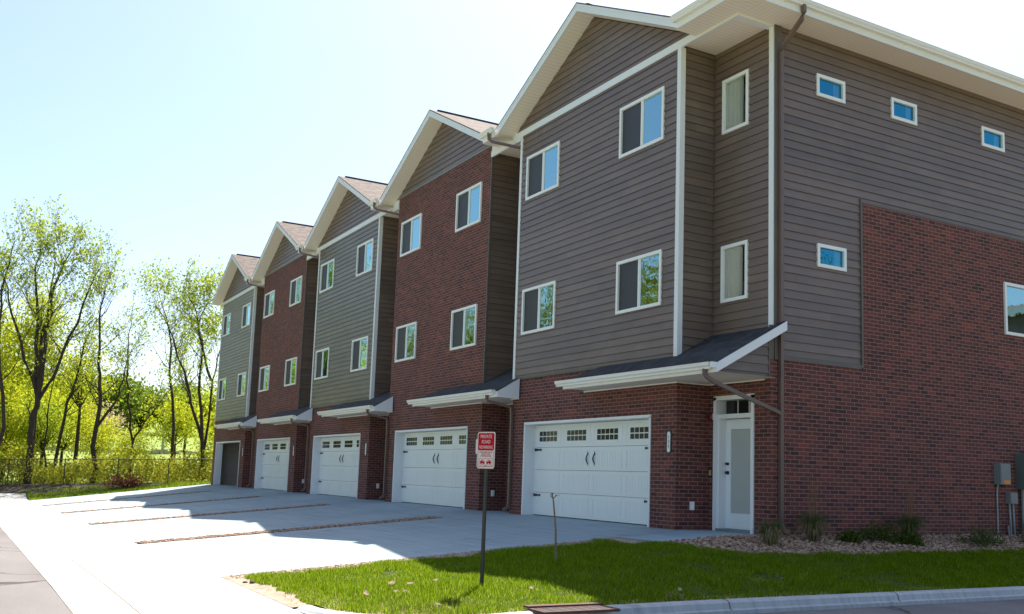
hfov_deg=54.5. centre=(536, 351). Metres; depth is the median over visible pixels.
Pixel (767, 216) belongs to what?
townhouse
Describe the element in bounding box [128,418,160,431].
tree
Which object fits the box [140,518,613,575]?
driveway
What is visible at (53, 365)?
tree
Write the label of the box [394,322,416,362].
window
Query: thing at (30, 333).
tree
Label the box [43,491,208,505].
gravel
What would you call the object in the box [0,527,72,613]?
street
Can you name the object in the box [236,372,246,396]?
window
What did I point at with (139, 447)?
tree
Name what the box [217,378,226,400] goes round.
window
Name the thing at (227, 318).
window
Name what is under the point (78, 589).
gutter pan
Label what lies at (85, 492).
verge
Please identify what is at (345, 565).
dry grass
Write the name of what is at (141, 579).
apron
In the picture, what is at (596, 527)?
driveway
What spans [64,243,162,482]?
tree
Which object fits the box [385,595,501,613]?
straw
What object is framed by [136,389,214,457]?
tree
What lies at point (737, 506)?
entry door
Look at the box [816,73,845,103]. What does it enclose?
window
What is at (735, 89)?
window
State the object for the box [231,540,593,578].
gravel
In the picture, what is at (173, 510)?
driveway
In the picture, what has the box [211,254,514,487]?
townhouse
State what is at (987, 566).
grass
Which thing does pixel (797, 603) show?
curb
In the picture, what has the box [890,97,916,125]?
window
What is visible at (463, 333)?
window
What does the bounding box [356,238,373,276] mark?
window
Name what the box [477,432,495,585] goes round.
parking sign
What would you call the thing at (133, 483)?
barberry shrub
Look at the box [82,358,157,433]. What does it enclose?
tree
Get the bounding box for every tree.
[0,194,132,483]
[0,196,65,446]
[0,276,64,431]
[0,283,78,479]
[0,349,48,435]
[0,360,77,476]
[0,372,19,434]
[0,384,56,477]
[2,261,137,483]
[3,303,95,483]
[6,393,86,463]
[24,382,124,464]
[31,374,87,409]
[44,332,122,462]
[50,357,96,391]
[63,409,127,461]
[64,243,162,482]
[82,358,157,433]
[82,398,128,450]
[91,396,140,433]
[92,271,177,471]
[110,425,159,461]
[124,373,169,433]
[128,253,222,481]
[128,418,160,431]
[132,254,216,473]
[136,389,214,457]
[147,383,205,435]
[157,321,220,464]
[157,375,212,434]
[158,385,208,435]
[183,411,214,462]
[194,386,216,436]
[204,392,215,437]
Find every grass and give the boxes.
[231,539,592,613]
[243,537,1023,613]
[749,519,793,545]
[790,475,841,541]
[887,477,933,537]
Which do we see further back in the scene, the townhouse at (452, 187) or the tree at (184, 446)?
the tree at (184, 446)
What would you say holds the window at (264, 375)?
in the townhouse at (287, 263)
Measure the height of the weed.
0.133 m
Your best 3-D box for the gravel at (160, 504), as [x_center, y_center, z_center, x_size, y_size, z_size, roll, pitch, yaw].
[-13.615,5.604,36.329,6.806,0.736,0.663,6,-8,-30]
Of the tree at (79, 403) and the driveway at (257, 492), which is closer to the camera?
the driveway at (257, 492)
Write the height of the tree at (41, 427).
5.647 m
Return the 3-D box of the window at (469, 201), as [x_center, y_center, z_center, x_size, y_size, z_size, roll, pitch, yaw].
[-1.909,-4.034,27.921,0.082,1.127,1.563,6,-8,-30]
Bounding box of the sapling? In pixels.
[550,493,558,561]
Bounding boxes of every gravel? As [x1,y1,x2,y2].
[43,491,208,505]
[61,496,258,512]
[89,504,329,524]
[136,516,441,543]
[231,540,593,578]
[663,533,1023,554]
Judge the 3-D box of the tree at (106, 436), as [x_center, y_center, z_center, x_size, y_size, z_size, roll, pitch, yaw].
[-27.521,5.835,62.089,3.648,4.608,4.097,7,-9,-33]
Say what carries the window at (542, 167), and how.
in the townhouse at (767, 216)
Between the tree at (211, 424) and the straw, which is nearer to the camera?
the straw
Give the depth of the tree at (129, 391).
60.88 m
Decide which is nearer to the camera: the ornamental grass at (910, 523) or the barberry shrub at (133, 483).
the ornamental grass at (910, 523)
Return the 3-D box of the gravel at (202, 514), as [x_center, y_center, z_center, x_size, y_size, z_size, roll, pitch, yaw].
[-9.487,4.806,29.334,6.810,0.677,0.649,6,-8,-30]
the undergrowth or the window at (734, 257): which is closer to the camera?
the window at (734, 257)
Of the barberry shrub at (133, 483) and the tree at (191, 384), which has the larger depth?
the tree at (191, 384)
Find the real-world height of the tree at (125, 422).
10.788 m
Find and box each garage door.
[261,440,288,490]
[318,436,359,496]
[401,430,465,506]
[533,419,648,524]
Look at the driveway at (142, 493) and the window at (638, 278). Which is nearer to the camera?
the window at (638, 278)
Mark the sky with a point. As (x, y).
(188, 127)
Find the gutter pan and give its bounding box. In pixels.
[0,507,138,613]
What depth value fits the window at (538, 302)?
23.97 m
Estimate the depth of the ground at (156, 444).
103.90 m
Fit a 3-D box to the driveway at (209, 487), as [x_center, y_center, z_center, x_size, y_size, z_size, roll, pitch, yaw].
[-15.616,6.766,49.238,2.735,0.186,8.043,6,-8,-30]
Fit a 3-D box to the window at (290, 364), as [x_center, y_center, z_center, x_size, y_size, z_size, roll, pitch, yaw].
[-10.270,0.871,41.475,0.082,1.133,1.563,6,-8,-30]
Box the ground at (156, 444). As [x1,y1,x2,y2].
[0,423,741,613]
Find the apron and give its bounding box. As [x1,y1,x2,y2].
[0,493,301,613]
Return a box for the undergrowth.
[0,434,212,483]
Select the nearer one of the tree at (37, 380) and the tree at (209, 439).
the tree at (37, 380)
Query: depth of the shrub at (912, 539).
18.23 m
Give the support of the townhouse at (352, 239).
on the ground at (156, 444)
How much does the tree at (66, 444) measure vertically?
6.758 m
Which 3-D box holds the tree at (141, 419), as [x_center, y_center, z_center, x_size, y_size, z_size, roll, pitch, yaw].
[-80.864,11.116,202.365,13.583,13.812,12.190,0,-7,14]
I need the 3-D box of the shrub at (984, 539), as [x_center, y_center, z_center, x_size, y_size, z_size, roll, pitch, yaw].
[8.650,3.618,19.218,1.388,0.671,1.099,6,-8,-30]
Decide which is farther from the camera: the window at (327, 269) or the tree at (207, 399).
the tree at (207, 399)
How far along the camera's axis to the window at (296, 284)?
41.90 m
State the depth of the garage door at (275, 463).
43.22 m
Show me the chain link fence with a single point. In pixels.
(13, 472)
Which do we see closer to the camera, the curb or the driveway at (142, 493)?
the curb
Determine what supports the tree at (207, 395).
on the ground at (156, 444)
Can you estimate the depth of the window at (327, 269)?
38.40 m
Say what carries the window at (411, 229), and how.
in the townhouse at (452, 187)
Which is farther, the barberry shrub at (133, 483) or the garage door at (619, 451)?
the barberry shrub at (133, 483)
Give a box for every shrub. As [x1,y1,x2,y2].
[100,468,148,488]
[836,527,868,543]
[849,514,906,543]
[892,528,926,546]
[946,521,1012,548]
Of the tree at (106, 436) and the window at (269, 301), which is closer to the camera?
the window at (269, 301)
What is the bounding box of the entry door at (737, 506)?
[725,419,749,529]
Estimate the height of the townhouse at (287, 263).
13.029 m
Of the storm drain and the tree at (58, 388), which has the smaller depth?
the storm drain
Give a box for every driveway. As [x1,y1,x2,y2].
[29,487,207,504]
[44,491,250,512]
[63,497,319,523]
[92,505,427,541]
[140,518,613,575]
[182,484,249,490]
[217,488,302,495]
[261,493,384,503]
[330,501,508,516]
[443,512,713,536]
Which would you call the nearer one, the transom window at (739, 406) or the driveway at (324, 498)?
the transom window at (739, 406)
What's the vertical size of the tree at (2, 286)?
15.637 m
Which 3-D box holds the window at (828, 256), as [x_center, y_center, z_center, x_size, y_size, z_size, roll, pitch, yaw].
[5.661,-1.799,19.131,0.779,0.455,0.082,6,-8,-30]
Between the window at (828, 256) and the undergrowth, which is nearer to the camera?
the window at (828, 256)
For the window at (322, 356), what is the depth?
37.98 m
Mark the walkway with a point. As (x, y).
(673, 536)
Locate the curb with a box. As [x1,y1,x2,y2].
[294,586,1023,613]
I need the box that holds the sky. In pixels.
[0,0,1023,394]
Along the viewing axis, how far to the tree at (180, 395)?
201.43 m
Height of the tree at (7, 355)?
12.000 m
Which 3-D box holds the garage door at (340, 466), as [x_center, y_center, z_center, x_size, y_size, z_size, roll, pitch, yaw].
[-7.063,4.154,35.883,0.091,2.121,4.964,6,-8,-30]
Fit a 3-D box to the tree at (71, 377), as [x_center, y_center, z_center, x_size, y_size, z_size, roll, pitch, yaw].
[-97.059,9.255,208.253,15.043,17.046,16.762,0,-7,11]
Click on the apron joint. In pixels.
(81, 567)
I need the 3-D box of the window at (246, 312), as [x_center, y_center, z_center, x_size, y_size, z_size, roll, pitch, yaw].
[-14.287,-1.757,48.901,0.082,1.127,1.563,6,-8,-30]
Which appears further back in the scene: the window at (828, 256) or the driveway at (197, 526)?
the driveway at (197, 526)
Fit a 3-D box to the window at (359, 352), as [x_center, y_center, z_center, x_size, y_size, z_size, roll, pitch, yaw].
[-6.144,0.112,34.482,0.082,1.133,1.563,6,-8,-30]
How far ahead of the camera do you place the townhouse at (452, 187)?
28.27 m
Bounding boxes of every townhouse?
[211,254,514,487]
[251,221,618,496]
[304,176,730,499]
[379,109,841,512]
[495,0,1023,535]
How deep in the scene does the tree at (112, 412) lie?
65.88 m
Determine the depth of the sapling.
14.21 m
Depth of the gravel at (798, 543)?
17.33 m
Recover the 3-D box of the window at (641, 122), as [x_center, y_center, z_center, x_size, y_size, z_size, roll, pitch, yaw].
[2.415,-4.772,21.043,0.542,1.127,1.563,6,-8,-30]
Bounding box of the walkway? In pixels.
[619,531,756,541]
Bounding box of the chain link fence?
[0,456,211,484]
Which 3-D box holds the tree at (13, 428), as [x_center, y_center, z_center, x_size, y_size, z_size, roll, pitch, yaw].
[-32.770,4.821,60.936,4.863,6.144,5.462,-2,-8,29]
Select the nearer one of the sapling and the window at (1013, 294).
the sapling
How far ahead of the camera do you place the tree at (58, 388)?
195.89 m
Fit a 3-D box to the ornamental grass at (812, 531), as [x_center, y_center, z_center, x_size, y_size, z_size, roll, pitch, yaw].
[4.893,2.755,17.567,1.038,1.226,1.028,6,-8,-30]
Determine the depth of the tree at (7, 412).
58.72 m
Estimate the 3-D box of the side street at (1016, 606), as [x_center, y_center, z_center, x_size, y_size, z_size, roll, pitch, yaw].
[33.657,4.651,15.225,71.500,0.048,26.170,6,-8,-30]
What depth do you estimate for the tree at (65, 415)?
57.92 m
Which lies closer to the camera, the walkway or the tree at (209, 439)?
the walkway
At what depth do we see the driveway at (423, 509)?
27.55 m
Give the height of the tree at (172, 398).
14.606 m
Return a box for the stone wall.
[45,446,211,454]
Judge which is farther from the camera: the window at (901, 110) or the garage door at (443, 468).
the garage door at (443, 468)
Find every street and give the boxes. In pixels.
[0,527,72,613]
[755,599,1023,613]
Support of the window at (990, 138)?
in the townhouse at (767, 216)
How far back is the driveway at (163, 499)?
39.58 m
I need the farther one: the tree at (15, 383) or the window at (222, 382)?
the tree at (15, 383)
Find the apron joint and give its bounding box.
[1,507,139,613]
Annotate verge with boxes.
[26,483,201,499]
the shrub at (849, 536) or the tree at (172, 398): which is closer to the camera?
the shrub at (849, 536)
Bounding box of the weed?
[664,590,684,599]
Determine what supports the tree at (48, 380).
on the ground at (156, 444)
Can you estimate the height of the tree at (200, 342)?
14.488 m
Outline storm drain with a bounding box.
[523,602,619,613]
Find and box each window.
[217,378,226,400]
[222,313,230,336]
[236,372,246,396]
[241,302,251,328]
[258,365,269,391]
[263,290,274,318]
[284,357,297,386]
[289,275,302,306]
[314,347,329,379]
[319,258,334,292]
[350,336,368,371]
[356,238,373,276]
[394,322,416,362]
[400,213,421,256]
[450,304,477,350]
[455,181,482,232]
[521,280,555,334]
[525,140,560,200]
[615,249,662,314]
[619,86,664,158]
[720,240,748,302]
[722,69,748,134]
[727,400,750,413]
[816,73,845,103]
[816,243,846,271]
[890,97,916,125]
[980,126,1004,151]
[1003,282,1023,336]
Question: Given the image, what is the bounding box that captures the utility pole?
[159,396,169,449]
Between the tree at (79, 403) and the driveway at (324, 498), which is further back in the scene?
the tree at (79, 403)
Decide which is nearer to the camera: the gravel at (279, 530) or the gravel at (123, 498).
the gravel at (279, 530)
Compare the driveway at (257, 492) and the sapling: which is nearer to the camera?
the sapling

